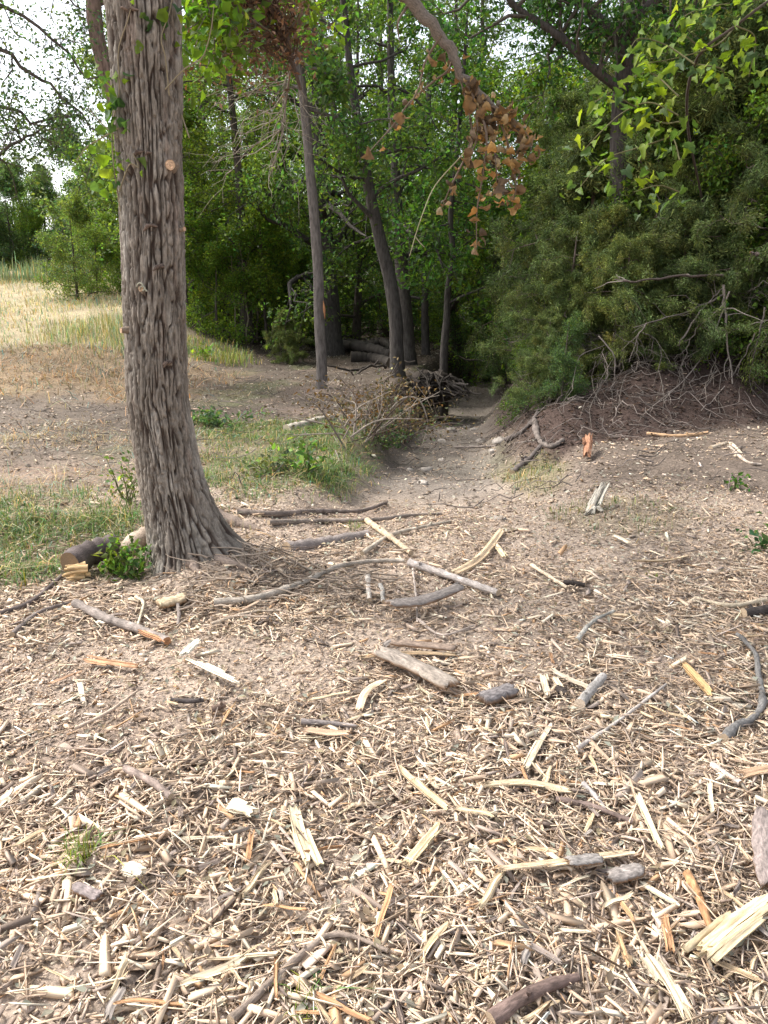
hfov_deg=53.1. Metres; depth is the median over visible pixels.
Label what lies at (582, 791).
bark chip
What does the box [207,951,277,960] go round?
wood chip
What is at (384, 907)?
wood chip
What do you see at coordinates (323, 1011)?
wood chip
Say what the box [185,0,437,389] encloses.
woodland tree
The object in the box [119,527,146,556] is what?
log
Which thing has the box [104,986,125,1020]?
bark chip
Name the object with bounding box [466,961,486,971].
wood chip
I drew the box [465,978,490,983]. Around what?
wood chip
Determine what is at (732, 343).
cedar tree
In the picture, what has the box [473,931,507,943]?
wood chip
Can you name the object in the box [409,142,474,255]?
vine strand
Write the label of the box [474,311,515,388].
bush
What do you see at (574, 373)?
bare branch
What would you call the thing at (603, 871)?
bark chip
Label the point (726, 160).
woodland tree
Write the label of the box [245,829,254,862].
wood chip
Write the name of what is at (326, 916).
wood chip
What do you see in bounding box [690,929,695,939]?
bark chip
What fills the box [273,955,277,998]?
wood chip
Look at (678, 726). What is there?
wood chip
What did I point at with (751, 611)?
log
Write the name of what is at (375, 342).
log
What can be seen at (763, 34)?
cedar tree
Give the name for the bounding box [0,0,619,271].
sky
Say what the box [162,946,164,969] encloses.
wood chip
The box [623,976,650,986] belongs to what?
bark chip
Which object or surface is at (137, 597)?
stick
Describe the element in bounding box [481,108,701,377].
cedar tree
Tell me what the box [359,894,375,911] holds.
wood chip
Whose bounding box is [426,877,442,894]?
wood chip
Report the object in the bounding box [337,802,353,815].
wood chip
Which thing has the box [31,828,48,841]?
wood chip
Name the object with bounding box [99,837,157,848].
wood chip
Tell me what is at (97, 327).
tall grass
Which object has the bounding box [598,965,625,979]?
wood chip
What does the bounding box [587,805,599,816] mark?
bark chip
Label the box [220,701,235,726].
wood chip
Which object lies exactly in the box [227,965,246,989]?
wood chip
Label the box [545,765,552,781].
wood chip
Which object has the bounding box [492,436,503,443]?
stone
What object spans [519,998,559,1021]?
wood chip
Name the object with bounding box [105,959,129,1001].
wood chip
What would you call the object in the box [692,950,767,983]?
wood chip
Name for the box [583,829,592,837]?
bark chip
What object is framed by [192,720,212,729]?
wood chip
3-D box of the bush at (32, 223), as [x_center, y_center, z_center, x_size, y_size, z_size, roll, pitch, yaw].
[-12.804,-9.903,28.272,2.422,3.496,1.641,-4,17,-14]
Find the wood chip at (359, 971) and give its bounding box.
[333,963,369,987]
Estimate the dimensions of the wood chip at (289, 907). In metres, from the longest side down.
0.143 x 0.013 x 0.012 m
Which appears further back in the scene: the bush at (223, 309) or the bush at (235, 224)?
the bush at (235, 224)
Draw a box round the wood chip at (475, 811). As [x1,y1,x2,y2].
[454,805,494,816]
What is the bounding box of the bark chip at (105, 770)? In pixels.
[96,763,115,776]
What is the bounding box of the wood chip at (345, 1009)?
[316,991,371,1021]
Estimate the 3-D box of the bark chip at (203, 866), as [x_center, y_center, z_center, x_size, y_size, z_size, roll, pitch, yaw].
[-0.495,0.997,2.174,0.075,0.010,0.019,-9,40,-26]
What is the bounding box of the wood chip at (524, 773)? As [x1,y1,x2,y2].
[520,765,531,787]
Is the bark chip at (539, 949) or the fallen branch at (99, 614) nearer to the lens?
the bark chip at (539, 949)
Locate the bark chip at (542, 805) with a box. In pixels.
[535,803,545,810]
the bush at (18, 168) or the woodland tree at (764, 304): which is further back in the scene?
the bush at (18, 168)
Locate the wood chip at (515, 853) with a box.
[512,839,517,874]
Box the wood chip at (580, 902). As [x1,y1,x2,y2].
[570,891,586,907]
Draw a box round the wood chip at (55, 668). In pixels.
[50,661,66,671]
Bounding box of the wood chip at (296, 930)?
[279,925,302,947]
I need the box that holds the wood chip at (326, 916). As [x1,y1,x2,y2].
[318,912,333,921]
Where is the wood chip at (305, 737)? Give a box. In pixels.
[292,736,321,739]
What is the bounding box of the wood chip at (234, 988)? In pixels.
[214,986,243,992]
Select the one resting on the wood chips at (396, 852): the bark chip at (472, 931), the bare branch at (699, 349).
the bark chip at (472, 931)
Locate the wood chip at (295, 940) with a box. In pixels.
[275,938,314,944]
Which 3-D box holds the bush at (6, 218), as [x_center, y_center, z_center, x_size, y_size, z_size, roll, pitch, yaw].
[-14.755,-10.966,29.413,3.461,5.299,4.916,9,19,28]
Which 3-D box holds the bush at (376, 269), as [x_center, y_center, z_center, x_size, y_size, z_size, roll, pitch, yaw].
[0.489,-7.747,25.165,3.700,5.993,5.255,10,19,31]
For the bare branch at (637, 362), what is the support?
on the ground at (400, 491)
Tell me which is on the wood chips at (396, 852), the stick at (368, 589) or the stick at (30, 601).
the stick at (30, 601)
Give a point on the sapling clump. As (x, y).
(231, 263)
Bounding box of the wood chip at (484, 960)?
[473,947,496,977]
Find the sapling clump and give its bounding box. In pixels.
[203,202,310,341]
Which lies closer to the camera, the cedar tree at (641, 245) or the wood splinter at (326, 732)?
the wood splinter at (326, 732)
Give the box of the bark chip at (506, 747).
[503,739,509,755]
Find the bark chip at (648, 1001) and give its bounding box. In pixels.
[627,986,657,1006]
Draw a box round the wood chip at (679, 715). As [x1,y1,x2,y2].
[665,712,688,717]
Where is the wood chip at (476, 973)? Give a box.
[474,967,477,981]
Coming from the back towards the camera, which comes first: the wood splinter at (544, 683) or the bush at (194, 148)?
the bush at (194, 148)
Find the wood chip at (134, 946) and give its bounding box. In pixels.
[122,946,146,947]
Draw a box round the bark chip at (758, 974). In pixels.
[750,969,767,981]
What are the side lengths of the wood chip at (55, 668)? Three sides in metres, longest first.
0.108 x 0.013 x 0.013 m
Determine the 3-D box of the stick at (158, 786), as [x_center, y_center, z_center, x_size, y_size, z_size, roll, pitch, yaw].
[-0.768,0.880,2.511,0.262,0.040,0.040,13,21,37]
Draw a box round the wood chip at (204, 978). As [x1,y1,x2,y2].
[174,973,219,982]
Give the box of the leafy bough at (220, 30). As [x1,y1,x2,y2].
[181,0,363,109]
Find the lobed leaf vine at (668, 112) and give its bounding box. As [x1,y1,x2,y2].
[559,0,767,221]
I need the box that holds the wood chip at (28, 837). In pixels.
[12,827,46,847]
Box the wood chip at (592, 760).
[588,755,597,772]
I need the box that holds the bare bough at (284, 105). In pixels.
[184,49,334,217]
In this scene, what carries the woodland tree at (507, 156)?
on the ground at (400, 491)
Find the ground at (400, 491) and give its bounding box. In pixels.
[0,271,767,1023]
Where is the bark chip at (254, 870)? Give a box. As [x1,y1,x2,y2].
[252,865,256,876]
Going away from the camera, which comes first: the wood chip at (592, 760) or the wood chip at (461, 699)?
the wood chip at (592, 760)
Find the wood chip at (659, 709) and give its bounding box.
[647,704,665,712]
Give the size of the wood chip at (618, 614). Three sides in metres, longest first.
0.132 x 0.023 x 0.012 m
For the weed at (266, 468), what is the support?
on the ground at (400, 491)
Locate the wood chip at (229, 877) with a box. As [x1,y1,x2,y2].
[225,866,231,881]
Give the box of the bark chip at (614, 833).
[598,826,620,836]
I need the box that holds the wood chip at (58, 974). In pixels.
[42,966,70,980]
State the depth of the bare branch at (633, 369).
9.93 m
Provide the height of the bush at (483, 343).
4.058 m
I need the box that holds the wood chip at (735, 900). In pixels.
[715,888,743,906]
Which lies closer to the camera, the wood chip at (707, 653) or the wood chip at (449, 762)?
the wood chip at (449, 762)
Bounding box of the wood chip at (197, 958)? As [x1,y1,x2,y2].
[187,950,213,962]
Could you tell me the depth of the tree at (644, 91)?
10.58 m
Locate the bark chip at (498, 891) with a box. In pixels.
[483,882,505,895]
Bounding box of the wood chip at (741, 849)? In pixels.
[734,840,749,861]
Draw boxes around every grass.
[0,252,120,282]
[0,269,237,368]
[0,303,187,365]
[0,412,389,535]
[0,470,219,592]
[187,331,263,368]
[492,450,704,542]
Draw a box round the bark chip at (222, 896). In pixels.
[216,887,241,902]
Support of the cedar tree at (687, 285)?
on the ground at (400, 491)
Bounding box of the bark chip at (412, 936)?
[396,920,423,945]
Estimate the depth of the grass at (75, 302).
18.32 m
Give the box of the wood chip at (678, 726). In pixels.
[664,724,692,729]
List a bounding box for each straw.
[0,339,285,441]
[0,408,317,568]
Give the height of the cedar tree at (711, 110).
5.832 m
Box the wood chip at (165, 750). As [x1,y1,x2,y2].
[163,741,169,758]
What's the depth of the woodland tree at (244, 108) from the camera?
35.56 m
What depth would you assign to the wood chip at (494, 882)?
2.07 m
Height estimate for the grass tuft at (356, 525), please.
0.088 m
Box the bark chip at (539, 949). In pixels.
[530,942,562,964]
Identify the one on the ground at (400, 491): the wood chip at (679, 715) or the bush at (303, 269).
the bush at (303, 269)
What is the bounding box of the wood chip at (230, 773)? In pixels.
[223,766,238,779]
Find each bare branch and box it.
[558,344,607,416]
[573,345,618,426]
[580,349,616,427]
[582,346,610,412]
[592,349,627,397]
[594,348,616,407]
[595,274,723,288]
[598,336,623,412]
[600,352,639,415]
[611,356,656,388]
[615,323,647,366]
[618,355,651,406]
[633,294,722,331]
[640,371,716,427]
[643,332,675,377]
[648,320,767,367]
[651,291,729,401]
[651,344,670,420]
[669,301,725,375]
[671,345,688,386]
[673,341,687,407]
[677,283,722,345]
[684,343,701,391]
[689,351,730,387]
[691,333,754,410]
[700,350,717,401]
[704,350,738,414]
[721,285,763,383]
[743,307,767,407]
[750,251,759,255]
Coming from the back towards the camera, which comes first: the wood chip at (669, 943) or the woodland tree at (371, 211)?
the woodland tree at (371, 211)
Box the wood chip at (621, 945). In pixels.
[615,929,630,967]
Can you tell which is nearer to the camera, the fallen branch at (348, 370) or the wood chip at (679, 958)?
the wood chip at (679, 958)
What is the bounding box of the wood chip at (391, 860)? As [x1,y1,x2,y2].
[375,856,406,865]
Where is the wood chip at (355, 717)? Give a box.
[346,710,370,721]
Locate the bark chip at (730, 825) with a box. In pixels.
[716,821,738,827]
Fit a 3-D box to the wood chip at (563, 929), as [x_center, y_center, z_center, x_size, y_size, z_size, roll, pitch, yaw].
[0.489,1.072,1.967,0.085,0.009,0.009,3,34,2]
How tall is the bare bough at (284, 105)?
1.291 m
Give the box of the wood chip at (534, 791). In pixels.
[530,788,541,799]
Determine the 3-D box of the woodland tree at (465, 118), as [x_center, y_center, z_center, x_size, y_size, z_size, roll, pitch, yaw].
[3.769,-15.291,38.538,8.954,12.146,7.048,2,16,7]
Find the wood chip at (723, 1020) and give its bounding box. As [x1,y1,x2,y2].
[718,1000,730,1023]
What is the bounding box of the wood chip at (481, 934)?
[448,925,489,936]
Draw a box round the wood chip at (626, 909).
[612,890,634,921]
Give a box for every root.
[504,407,539,441]
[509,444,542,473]
[531,418,564,448]
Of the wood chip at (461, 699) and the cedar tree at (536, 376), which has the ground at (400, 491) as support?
the cedar tree at (536, 376)
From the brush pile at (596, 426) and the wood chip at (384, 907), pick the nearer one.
the wood chip at (384, 907)
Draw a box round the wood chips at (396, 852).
[0,500,767,1023]
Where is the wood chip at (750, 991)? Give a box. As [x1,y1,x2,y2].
[746,973,753,1001]
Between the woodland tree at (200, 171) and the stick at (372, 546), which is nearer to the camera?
the stick at (372, 546)
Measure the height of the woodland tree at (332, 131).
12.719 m
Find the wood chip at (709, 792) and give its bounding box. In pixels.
[707,780,713,811]
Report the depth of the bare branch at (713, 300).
9.66 m
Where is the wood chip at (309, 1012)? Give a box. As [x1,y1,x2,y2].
[290,1009,330,1015]
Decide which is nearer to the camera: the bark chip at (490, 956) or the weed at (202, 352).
the bark chip at (490, 956)
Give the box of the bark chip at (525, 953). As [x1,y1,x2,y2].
[520,944,531,965]
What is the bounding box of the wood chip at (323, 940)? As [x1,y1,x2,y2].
[317,929,327,947]
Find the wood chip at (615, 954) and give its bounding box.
[604,944,619,989]
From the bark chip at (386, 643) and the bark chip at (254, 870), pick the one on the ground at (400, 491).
the bark chip at (386, 643)
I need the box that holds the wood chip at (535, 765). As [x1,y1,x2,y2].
[530,760,551,782]
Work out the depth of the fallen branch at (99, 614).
3.89 m
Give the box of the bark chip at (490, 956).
[485,946,494,964]
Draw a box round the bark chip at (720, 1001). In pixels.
[714,996,725,1005]
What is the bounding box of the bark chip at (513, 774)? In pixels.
[505,771,521,778]
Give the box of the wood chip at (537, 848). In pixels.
[522,846,556,852]
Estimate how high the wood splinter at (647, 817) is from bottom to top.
0.014 m
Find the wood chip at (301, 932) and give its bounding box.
[282,931,315,933]
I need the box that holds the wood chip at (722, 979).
[719,972,732,982]
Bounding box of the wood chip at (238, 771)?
[235,770,253,773]
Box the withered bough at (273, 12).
[183,0,345,114]
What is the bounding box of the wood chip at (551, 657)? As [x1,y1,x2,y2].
[549,653,554,663]
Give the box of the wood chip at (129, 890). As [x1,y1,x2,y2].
[113,875,144,900]
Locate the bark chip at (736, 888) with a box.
[733,879,740,896]
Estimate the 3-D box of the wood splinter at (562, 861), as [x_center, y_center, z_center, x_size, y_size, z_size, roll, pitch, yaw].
[0.525,0.995,2.183,0.432,0.052,0.052,-4,17,-15]
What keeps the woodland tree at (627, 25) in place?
on the ground at (400, 491)
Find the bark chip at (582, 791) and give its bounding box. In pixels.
[571,790,596,792]
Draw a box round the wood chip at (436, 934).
[419,921,449,961]
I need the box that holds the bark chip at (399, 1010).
[392,987,405,1023]
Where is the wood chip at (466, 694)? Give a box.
[455,693,477,696]
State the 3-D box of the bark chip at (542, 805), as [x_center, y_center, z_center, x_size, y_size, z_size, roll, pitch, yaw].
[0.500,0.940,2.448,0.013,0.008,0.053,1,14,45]
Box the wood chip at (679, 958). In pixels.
[676,950,681,967]
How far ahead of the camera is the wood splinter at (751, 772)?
2.60 m
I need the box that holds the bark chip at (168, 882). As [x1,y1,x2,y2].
[158,880,175,885]
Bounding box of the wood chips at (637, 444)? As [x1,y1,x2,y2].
[0,355,767,542]
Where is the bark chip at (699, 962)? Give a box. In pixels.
[690,959,706,964]
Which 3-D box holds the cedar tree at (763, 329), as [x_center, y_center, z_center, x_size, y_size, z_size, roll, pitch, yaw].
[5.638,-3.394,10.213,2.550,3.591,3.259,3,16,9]
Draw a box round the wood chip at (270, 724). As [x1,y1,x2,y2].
[264,721,281,733]
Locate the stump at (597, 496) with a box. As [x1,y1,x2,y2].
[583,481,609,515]
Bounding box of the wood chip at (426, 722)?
[425,715,428,733]
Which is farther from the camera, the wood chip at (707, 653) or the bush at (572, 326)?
the bush at (572, 326)
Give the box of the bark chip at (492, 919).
[485,916,497,922]
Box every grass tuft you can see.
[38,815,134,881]
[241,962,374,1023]
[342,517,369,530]
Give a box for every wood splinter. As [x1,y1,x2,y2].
[47,670,81,683]
[83,655,138,667]
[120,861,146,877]
[138,629,168,642]
[179,638,201,655]
[186,657,239,684]
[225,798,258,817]
[288,803,323,866]
[301,726,351,735]
[308,690,349,700]
[355,679,386,710]
[359,651,456,657]
[389,639,457,651]
[398,765,451,810]
[402,821,444,867]
[449,528,502,574]
[482,779,572,793]
[494,543,507,557]
[495,849,635,870]
[522,722,551,771]
[538,673,549,695]
[549,667,587,687]
[551,676,565,694]
[612,534,631,543]
[632,555,688,561]
[633,792,664,849]
[640,953,696,1023]
[681,662,712,696]
[736,765,767,778]
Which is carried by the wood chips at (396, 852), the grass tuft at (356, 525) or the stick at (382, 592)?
the stick at (382, 592)
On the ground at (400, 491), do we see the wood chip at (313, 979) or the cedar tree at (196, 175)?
the cedar tree at (196, 175)
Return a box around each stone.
[417,480,427,484]
[419,466,432,471]
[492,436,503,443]
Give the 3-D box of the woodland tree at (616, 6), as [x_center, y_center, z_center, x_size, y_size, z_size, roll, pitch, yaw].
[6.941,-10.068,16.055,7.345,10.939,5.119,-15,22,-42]
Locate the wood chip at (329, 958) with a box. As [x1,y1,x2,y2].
[319,943,336,979]
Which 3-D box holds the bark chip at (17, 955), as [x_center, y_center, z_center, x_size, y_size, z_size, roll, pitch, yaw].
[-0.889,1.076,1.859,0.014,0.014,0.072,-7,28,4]
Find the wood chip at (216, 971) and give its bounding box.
[173,952,247,992]
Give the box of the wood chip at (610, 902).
[603,890,633,907]
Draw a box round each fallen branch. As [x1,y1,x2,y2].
[70,599,170,644]
[227,930,388,1023]
[237,501,387,516]
[267,512,441,525]
[327,365,358,371]
[350,364,386,374]
[383,582,465,607]
[407,558,499,595]
[485,973,579,1023]
[720,632,767,741]
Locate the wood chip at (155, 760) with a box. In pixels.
[137,751,176,767]
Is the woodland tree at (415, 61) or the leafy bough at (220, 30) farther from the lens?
the woodland tree at (415, 61)
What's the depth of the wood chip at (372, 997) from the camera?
1.79 m
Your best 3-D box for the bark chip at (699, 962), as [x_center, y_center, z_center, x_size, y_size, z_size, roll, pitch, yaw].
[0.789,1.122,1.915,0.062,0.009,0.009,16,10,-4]
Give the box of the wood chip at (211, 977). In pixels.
[201,968,221,987]
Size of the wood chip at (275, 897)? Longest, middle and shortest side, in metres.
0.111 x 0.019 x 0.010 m
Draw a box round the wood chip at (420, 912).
[409,911,430,913]
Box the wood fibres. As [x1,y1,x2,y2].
[0,524,767,1023]
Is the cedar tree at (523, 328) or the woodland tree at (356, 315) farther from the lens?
the woodland tree at (356, 315)
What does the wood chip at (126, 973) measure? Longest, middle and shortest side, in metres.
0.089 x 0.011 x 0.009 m
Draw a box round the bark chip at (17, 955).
[9,943,24,972]
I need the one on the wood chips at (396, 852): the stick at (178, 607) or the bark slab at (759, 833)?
the bark slab at (759, 833)
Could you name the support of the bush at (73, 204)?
on the ground at (400, 491)
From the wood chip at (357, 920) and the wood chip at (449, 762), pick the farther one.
the wood chip at (449, 762)
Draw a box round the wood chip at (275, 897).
[271,887,278,906]
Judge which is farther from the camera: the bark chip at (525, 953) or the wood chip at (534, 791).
the wood chip at (534, 791)
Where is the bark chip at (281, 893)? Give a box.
[277,888,283,901]
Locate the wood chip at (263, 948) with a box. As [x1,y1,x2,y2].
[232,943,271,962]
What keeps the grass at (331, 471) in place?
on the ground at (400, 491)
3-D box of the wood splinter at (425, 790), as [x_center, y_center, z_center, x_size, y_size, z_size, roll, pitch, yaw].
[0.123,0.907,2.539,0.032,0.027,0.292,-10,19,-32]
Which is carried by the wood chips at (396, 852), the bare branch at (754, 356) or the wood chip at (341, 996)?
the wood chip at (341, 996)
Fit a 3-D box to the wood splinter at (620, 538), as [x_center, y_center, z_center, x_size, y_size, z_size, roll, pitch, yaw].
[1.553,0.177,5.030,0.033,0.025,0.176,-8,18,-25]
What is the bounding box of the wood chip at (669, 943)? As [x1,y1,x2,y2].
[661,913,674,952]
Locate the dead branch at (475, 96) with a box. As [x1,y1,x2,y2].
[361,0,545,254]
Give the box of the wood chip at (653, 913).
[649,904,660,924]
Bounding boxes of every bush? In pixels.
[0,145,45,246]
[0,152,71,268]
[0,156,34,266]
[0,205,28,260]
[0,210,24,270]
[2,147,98,267]
[4,189,48,264]
[5,162,93,266]
[5,193,59,270]
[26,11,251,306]
[27,98,118,264]
[33,182,121,301]
[45,173,77,264]
[52,135,120,267]
[59,206,121,295]
[89,142,213,299]
[114,74,246,314]
[183,180,231,325]
[185,217,257,347]
[197,157,266,313]
[201,143,309,338]
[211,194,268,304]
[216,99,344,324]
[218,192,313,350]
[258,161,341,305]
[262,225,360,346]
[262,308,313,364]
[295,199,435,339]
[339,222,414,334]
[342,196,441,339]
[410,250,465,332]
[414,233,487,344]
[421,196,489,326]
[429,250,510,381]
[454,82,591,319]
[459,196,521,340]
[466,267,517,383]
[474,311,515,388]
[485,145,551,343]
[494,330,543,427]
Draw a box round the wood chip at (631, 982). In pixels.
[622,969,639,997]
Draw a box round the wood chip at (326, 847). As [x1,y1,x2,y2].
[304,845,341,851]
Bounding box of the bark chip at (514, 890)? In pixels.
[508,880,521,900]
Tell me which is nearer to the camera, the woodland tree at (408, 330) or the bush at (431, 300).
the woodland tree at (408, 330)
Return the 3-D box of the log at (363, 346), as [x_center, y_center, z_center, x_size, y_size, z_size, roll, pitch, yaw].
[-0.657,-4.077,18.964,0.454,0.390,4.278,-6,17,-19]
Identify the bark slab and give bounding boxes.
[72,882,104,901]
[155,593,189,608]
[371,645,460,690]
[475,683,518,705]
[563,853,603,866]
[605,863,644,884]
[750,806,767,887]
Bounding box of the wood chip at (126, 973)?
[92,970,129,994]
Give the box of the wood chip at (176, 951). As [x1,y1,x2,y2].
[170,946,186,968]
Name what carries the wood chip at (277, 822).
on the wood chips at (396, 852)
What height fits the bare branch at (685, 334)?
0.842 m
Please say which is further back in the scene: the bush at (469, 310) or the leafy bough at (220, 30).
the bush at (469, 310)
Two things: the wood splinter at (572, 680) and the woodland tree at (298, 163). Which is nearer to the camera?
the wood splinter at (572, 680)
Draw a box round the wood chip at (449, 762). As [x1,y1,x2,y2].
[444,761,466,764]
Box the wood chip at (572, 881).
[558,875,588,887]
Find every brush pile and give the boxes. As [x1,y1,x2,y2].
[253,356,482,458]
[491,343,767,480]
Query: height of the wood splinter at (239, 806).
0.034 m
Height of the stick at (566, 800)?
0.028 m
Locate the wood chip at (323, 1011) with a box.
[306,986,332,1023]
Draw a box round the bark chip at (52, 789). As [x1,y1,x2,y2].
[48,783,55,801]
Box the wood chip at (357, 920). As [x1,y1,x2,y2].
[350,912,370,930]
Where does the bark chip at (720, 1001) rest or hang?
on the wood chips at (396, 852)
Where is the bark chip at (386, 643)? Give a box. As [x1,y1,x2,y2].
[382,639,393,646]
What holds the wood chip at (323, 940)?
on the wood chips at (396, 852)
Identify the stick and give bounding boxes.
[0,574,62,614]
[9,601,69,636]
[74,690,138,729]
[122,765,173,799]
[134,595,144,623]
[170,697,204,703]
[176,592,180,625]
[209,607,281,627]
[209,701,225,712]
[300,718,357,728]
[360,520,451,555]
[364,517,412,554]
[364,574,371,601]
[378,583,384,602]
[412,568,417,622]
[417,618,473,635]
[453,440,530,447]
[529,563,568,588]
[554,685,568,699]
[556,796,633,823]
[563,579,585,586]
[574,609,615,642]
[574,673,606,708]
[575,683,666,749]
[581,781,606,808]
[646,431,708,436]
[682,869,712,925]
[694,596,767,607]
[708,442,743,454]
[709,761,741,785]
[728,445,761,465]
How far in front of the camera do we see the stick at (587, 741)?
2.94 m
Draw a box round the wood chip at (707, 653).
[698,651,717,654]
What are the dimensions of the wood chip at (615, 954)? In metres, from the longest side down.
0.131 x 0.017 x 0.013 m
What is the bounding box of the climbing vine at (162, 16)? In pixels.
[77,0,213,210]
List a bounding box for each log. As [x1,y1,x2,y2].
[60,534,120,581]
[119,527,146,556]
[282,529,369,550]
[283,414,334,430]
[343,338,389,356]
[346,338,379,344]
[350,351,389,367]
[367,337,389,348]
[681,893,767,963]
[740,604,767,617]
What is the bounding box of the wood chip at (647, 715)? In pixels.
[637,709,653,718]
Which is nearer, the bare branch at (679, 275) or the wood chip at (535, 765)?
the wood chip at (535, 765)
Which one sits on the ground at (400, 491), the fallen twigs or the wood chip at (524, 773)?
the fallen twigs
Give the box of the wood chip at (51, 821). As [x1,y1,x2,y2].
[42,812,66,826]
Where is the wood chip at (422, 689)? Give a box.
[417,683,436,699]
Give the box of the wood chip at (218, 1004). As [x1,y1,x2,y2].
[190,998,226,1023]
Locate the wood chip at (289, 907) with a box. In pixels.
[262,904,306,910]
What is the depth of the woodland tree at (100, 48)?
11.85 m
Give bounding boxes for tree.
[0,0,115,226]
[79,7,287,295]
[86,0,112,116]
[96,1,311,343]
[103,0,284,581]
[182,0,274,211]
[182,145,255,310]
[183,37,300,225]
[183,60,253,205]
[185,0,404,330]
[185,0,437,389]
[190,0,437,355]
[229,71,303,212]
[230,0,472,337]
[243,0,499,380]
[244,0,434,323]
[255,0,442,339]
[258,89,342,284]
[259,0,516,365]
[287,79,353,308]
[326,0,533,357]
[362,79,505,323]
[369,0,532,354]
[376,0,530,415]
[390,0,574,362]
[396,0,740,328]
[416,89,489,200]
[417,43,567,388]
[431,0,613,255]
[462,55,611,355]
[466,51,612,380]
[471,116,545,261]
[471,221,633,385]
[473,214,529,378]
[479,84,605,325]
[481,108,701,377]
[486,286,540,364]
[488,313,586,409]
[502,0,725,338]
[502,161,604,364]
[503,0,621,183]
[504,22,642,188]
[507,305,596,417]
[524,0,766,378]
[525,201,700,368]
[545,0,763,247]
[549,159,731,342]
[553,0,640,103]
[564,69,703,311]
[566,50,760,322]
[567,230,713,387]
[578,0,767,324]
[598,0,653,96]
[605,115,767,352]
[620,197,767,363]
[651,0,767,336]
[655,78,767,370]
[658,0,767,128]
[697,50,767,393]
[697,57,767,383]
[718,128,767,397]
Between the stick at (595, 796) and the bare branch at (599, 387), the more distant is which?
the bare branch at (599, 387)
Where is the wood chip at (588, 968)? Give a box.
[586,965,590,981]
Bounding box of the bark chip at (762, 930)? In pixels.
[733,911,767,937]
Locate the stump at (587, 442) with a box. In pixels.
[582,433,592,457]
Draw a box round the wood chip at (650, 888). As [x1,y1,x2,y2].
[639,880,679,906]
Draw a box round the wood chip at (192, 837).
[181,836,223,839]
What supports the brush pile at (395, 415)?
on the ground at (400, 491)
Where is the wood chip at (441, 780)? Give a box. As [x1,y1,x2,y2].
[433,776,455,789]
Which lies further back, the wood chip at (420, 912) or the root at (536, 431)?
the root at (536, 431)
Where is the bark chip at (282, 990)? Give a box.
[278,984,287,996]
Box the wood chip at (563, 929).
[558,927,590,932]
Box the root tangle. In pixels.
[408,367,480,407]
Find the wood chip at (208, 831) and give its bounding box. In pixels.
[199,824,212,863]
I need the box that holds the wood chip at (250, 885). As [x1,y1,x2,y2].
[240,859,271,897]
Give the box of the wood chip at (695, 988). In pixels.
[690,969,698,998]
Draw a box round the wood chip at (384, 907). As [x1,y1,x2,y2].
[373,883,393,940]
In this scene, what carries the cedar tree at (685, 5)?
on the ground at (400, 491)
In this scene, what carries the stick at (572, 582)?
on the ground at (400, 491)
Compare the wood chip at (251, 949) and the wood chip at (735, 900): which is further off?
the wood chip at (735, 900)
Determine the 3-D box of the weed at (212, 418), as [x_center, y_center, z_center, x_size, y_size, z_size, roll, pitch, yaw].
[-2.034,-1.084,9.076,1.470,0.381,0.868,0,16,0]
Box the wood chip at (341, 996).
[332,990,353,997]
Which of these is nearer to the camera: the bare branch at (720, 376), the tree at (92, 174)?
the bare branch at (720, 376)
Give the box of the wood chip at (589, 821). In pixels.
[582,810,597,833]
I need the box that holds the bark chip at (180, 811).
[177,806,183,817]
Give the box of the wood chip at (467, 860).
[464,858,492,862]
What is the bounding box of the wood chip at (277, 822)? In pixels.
[263,818,284,826]
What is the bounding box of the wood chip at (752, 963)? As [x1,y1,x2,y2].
[747,955,757,980]
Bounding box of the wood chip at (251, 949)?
[245,943,261,953]
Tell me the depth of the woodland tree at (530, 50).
18.96 m
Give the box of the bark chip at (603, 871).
[595,868,611,877]
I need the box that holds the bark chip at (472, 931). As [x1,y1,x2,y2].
[447,927,475,934]
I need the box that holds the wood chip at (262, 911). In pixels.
[257,903,270,917]
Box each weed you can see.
[94,540,126,581]
[98,534,152,580]
[99,450,140,504]
[191,338,213,360]
[191,405,276,431]
[203,299,239,331]
[232,442,340,481]
[269,437,333,477]
[377,429,413,449]
[724,471,750,490]
[735,511,767,553]
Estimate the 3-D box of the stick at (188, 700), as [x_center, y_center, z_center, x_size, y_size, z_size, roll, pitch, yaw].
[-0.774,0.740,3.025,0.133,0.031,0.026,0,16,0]
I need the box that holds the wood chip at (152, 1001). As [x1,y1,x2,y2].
[113,997,182,1005]
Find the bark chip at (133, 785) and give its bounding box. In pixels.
[127,779,138,791]
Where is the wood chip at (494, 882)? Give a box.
[475,870,505,909]
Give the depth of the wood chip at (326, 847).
2.26 m
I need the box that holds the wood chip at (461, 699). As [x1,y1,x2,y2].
[460,693,463,707]
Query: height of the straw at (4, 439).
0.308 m
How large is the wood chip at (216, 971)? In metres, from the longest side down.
0.184 x 0.022 x 0.021 m
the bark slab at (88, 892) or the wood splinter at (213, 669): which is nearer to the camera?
the bark slab at (88, 892)
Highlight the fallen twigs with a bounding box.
[0,326,767,627]
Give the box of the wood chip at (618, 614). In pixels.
[602,613,628,616]
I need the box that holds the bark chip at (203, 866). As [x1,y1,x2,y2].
[195,857,220,870]
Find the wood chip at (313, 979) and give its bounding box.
[292,971,323,987]
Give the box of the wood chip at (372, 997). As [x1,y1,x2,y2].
[371,982,375,1002]

